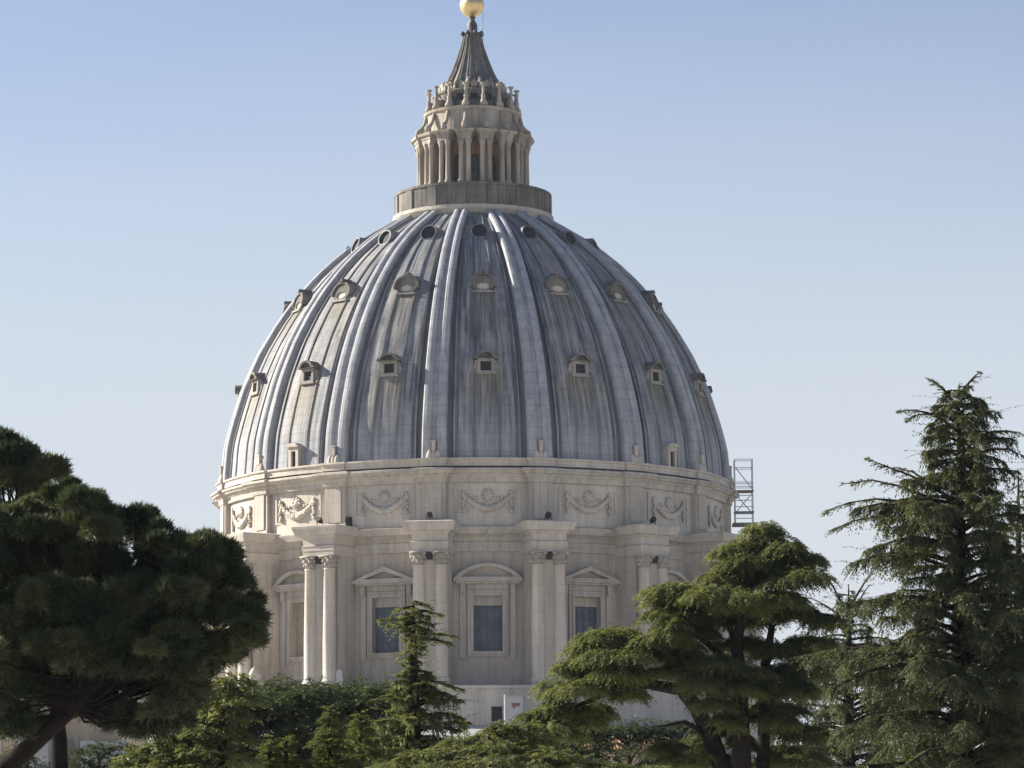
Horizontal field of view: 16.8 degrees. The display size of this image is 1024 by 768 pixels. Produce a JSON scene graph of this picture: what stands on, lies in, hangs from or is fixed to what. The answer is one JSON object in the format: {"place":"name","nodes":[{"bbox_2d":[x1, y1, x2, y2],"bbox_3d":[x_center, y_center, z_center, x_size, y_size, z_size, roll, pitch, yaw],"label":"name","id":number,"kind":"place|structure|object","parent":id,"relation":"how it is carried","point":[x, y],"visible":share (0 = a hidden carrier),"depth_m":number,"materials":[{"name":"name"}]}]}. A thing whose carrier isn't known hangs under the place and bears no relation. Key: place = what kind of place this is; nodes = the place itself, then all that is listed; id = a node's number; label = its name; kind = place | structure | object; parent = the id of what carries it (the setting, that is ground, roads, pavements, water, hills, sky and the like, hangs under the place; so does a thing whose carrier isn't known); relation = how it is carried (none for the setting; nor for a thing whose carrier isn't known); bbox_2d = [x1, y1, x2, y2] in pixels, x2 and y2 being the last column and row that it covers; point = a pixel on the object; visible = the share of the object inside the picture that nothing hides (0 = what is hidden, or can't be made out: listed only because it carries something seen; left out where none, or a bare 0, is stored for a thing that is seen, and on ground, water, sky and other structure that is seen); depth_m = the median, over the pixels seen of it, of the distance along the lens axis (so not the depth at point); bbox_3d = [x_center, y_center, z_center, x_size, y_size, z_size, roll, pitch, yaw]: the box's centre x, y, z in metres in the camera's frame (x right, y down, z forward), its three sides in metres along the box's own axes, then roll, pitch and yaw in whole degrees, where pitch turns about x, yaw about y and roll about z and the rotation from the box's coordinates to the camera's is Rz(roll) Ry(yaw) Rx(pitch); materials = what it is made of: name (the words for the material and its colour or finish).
{"place":"outdoors","nodes":[
{"label":"outdoors","id":0,"kind":"place"},
{"bbox_2d":[0,691,147,767],"bbox_3d":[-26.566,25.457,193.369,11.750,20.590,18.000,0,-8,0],"label":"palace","id":1,"kind":"structure","parent":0,"point":[81,734],"depth_m":189.18,"materials":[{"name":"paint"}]},
{"bbox_2d":[67,737,78,767],"bbox_3d":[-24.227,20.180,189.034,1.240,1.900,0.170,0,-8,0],"label":"window","id":2,"kind":"structure","parent":1,"relation":"in","point":[73,742],"depth_m":189.08,"materials":[{"name":"stone"}]},
{"bbox_2d":[0,0,1023,765],"label":"sky","id":3,"kind":"structure","parent":0,"point":[823,200],"materials":[{"name":"blue"}]},
{"bbox_2d":[511,712,669,767],"bbox_3d":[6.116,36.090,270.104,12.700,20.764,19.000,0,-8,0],"label":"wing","id":4,"kind":"structure","parent":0,"point":[619,741],"depth_m":261.97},
{"label":"ground","id":5,"kind":"structure","parent":0,"visible":0},
{"bbox_2d":[0,424,74,767],"bbox_3d":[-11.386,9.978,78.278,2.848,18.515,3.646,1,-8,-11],"label":"stone pine","id":6,"kind":"object","parent":5,"relation":"on","point":[27,466],"visible":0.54,"depth_m":78.56,"materials":[{"name":"green plant"}]},
{"bbox_2d":[0,738,138,767],"bbox_3d":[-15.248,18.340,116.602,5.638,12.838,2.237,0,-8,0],"label":"shrub","id":7,"kind":"object","parent":5,"relation":"on","point":[94,752],"visible":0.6,"depth_m":117.37,"materials":[{"name":"green plant"}]},
{"bbox_2d":[0,473,275,767],"bbox_3d":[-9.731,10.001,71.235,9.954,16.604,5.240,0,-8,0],"label":"stone pine","id":8,"kind":"object","parent":5,"relation":"on","point":[94,622],"visible":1,"depth_m":70.47,"materials":[{"name":"green plant"}]},
{"bbox_2d":[106,671,273,767],"bbox_3d":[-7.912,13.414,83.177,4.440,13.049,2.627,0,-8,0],"label":"cedar","id":9,"kind":"object","parent":5,"relation":"on","point":[206,753],"visible":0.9,"depth_m":83.49,"materials":[{"name":"green plant"}]},
{"bbox_2d":[242,734,318,767],"bbox_3d":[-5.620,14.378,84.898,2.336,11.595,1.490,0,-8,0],"label":"young conifer","id":10,"kind":"object","parent":5,"relation":"on","point":[276,759],"visible":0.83,"depth_m":85.51,"materials":[{"name":"green plant"}]},
{"bbox_2d":[142,672,431,767],"bbox_3d":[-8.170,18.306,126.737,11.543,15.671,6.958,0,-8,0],"label":"flat topped cedar","id":11,"kind":"object","parent":5,"relation":"on","point":[287,700],"visible":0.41,"depth_m":126.33,"materials":[{"name":"green plant"}]},
{"bbox_2d":[302,705,366,767],"bbox_3d":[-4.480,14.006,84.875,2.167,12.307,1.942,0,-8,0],"label":"young conifer","id":12,"kind":"object","parent":5,"relation":"on","point":[332,746],"visible":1,"depth_m":85.43,"materials":[{"name":"green plant"}]},
{"bbox_2d":[339,709,391,767],"bbox_3d":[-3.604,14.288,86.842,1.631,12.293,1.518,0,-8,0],"label":"young conifer","id":13,"kind":"object","parent":5,"relation":"on","point":[359,743],"visible":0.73,"depth_m":87.49,"materials":[{"name":"green plant"}]},
{"bbox_2d":[322,600,486,765],"bbox_3d":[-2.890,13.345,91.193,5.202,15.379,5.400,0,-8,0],"label":"cedar","id":14,"kind":"object","parent":5,"relation":"on","point":[409,727],"visible":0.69,"depth_m":91.61,"materials":[{"name":"green plant"}]},
{"bbox_2d":[183,0,773,767],"bbox_3d":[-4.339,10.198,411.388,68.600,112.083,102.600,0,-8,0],"label":"domed basilica","id":15,"kind":"structure","parent":5,"relation":"on","point":[481,354],"depth_m":379.20,"materials":[{"name":"stone"}]},
{"bbox_2d":[245,667,262,691],"bbox_3d":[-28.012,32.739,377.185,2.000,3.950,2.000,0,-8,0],"label":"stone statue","id":16,"kind":"object","parent":15,"relation":"on","point":[255,672],"visible":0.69,"depth_m":376.87,"materials":[{"name":"stone"}]},
{"bbox_2d":[272,570,304,665],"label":"window","id":17,"kind":"structure","parent":15,"relation":"in","point":[291,585],"depth_m":380.18,"materials":[{"name":"stone"}]},
{"bbox_2d":[285,443,303,466],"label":"access door","id":18,"kind":"structure","parent":15,"relation":"in","point":[294,449],"depth_m":380.64,"materials":[{"name":"stone"}]},
{"bbox_2d":[316,516,322,524],"bbox_3d":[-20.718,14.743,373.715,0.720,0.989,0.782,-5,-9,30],"label":"floodlight","id":19,"kind":"object","parent":15,"relation":"on","point":[319,520],"visible":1,"depth_m":373.53,"materials":[{"name":"grey metal"}]},
{"bbox_2d":[336,669,341,685],"bbox_3d":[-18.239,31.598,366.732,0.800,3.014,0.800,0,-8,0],"label":"stone bollard","id":20,"kind":"object","parent":15,"relation":"on","point":[339,674],"visible":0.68,"depth_m":366.52,"materials":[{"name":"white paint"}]},
{"bbox_2d":[351,566,412,661],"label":"window","id":21,"kind":"structure","parent":15,"relation":"in","point":[383,579],"depth_m":373.92,"materials":[{"name":"stone"}]},
{"bbox_2d":[426,512,432,519],"bbox_3d":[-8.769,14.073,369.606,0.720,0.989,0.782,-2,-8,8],"label":"floodlight","id":22,"kind":"object","parent":15,"relation":"on","point":[429,515],"visible":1,"depth_m":369.44,"materials":[{"name":"grey metal"}]},
{"bbox_2d":[453,563,522,659],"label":"window","id":23,"kind":"structure","parent":15,"relation":"in","point":[487,583],"depth_m":372.19,"materials":[{"name":"stone"}]},
{"bbox_2d":[490,705,503,722],"bbox_3d":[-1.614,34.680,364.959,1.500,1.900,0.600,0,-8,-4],"label":"small window","id":24,"kind":"structure","parent":15,"relation":"in","point":[496,711],"depth_m":364.72,"materials":[{"name":"glass"}]},
{"bbox_2d":[504,695,506,724],"bbox_3d":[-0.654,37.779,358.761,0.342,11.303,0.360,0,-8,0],"label":"white post","id":25,"kind":"object","parent":15,"relation":"on","point":[505,707],"visible":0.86,"depth_m":359.25,"materials":[{"name":"paint"}]},
{"bbox_2d":[507,696,523,724],"bbox_3d":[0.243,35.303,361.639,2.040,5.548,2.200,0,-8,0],"label":"roof cabin","id":26,"kind":"object","parent":15,"relation":"on","point":[514,705],"visible":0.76,"depth_m":360.86,"materials":[{"name":"white paint"}]},
{"bbox_2d":[545,512,551,519],"bbox_3d":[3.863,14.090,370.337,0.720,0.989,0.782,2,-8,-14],"label":"floodlight","id":27,"kind":"object","parent":15,"relation":"on","point":[548,515],"visible":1,"depth_m":370.18,"materials":[{"name":"grey metal"}]},
{"bbox_2d":[565,566,620,656],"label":"window","id":28,"kind":"structure","parent":15,"relation":"in","point":[586,607],"depth_m":375.29,"materials":[{"name":"stone"}]},
{"bbox_2d":[649,516,656,524],"bbox_3d":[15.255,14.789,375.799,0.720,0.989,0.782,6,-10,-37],"label":"floodlight","id":29,"kind":"object","parent":15,"relation":"on","point":[653,519],"visible":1,"depth_m":375.58,"materials":[{"name":"grey metal"}]},
{"bbox_2d":[662,443,679,466],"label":"access door","id":30,"kind":"structure","parent":15,"relation":"in","point":[670,449],"depth_m":382.97,"materials":[{"name":"stone"}]},
{"bbox_2d":[667,570,689,584],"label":"window","id":31,"kind":"structure","parent":15,"relation":"in","point":[672,575],"depth_m":382.69,"materials":[{"name":"stone"}]},
{"bbox_2d":[732,459,754,526],"bbox_3d":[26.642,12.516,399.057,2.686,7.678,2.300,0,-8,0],"label":"scaffold tower","id":32,"kind":"structure","parent":15,"relation":"on","point":[735,524],"depth_m":398.24,"materials":[{"name":"metal"}]},
{"bbox_2d":[364,715,670,767],"bbox_3d":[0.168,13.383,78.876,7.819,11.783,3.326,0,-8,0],"label":"bush","id":33,"kind":"object","parent":5,"relation":"on","point":[478,751],"visible":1,"depth_m":79.42,"materials":[{"name":"green plant"}]},
{"bbox_2d":[500,715,701,767],"bbox_3d":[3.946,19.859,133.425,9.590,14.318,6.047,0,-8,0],"label":"scrubby cedar","id":34,"kind":"object","parent":5,"relation":"on","point":[629,745],"visible":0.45,"depth_m":133.70,"materials":[{"name":"green plant"}]},
{"bbox_2d":[511,520,855,767],"bbox_3d":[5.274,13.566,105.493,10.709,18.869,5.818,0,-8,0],"label":"spreading cedar","id":35,"kind":"object","parent":5,"relation":"on","point":[729,601],"visible":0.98,"depth_m":105.40,"materials":[{"name":"green plant"}]},
{"bbox_2d":[770,570,917,767],"bbox_3d":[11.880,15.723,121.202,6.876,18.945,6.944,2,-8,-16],"label":"deodar cedar","id":36,"kind":"object","parent":5,"relation":"on","point":[846,713],"visible":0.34,"depth_m":121.40,"materials":[{"name":"green plant"}]},
{"bbox_2d":[775,637,1007,767],"bbox_3d":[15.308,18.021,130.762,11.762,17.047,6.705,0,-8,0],"label":"dark cedar","id":37,"kind":"object","parent":5,"relation":"on","point":[867,748],"visible":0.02,"depth_m":130.73,"materials":[{"name":"green plant"}]},
{"bbox_2d":[790,371,1023,767],"bbox_3d":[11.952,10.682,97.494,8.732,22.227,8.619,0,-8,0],"label":"deodar cedar","id":38,"kind":"object","parent":5,"relation":"on","point":[961,685],"visible":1,"depth_m":97.25,"materials":[{"name":"green plant"}]},
{"bbox_2d":[976,475,1023,766],"bbox_3d":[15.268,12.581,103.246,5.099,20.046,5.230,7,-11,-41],"label":"deodar cedar","id":39,"kind":"object","parent":5,"relation":"on","point":[1017,540],"visible":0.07,"depth_m":104.26,"materials":[{"name":"green plant"}]}
]}

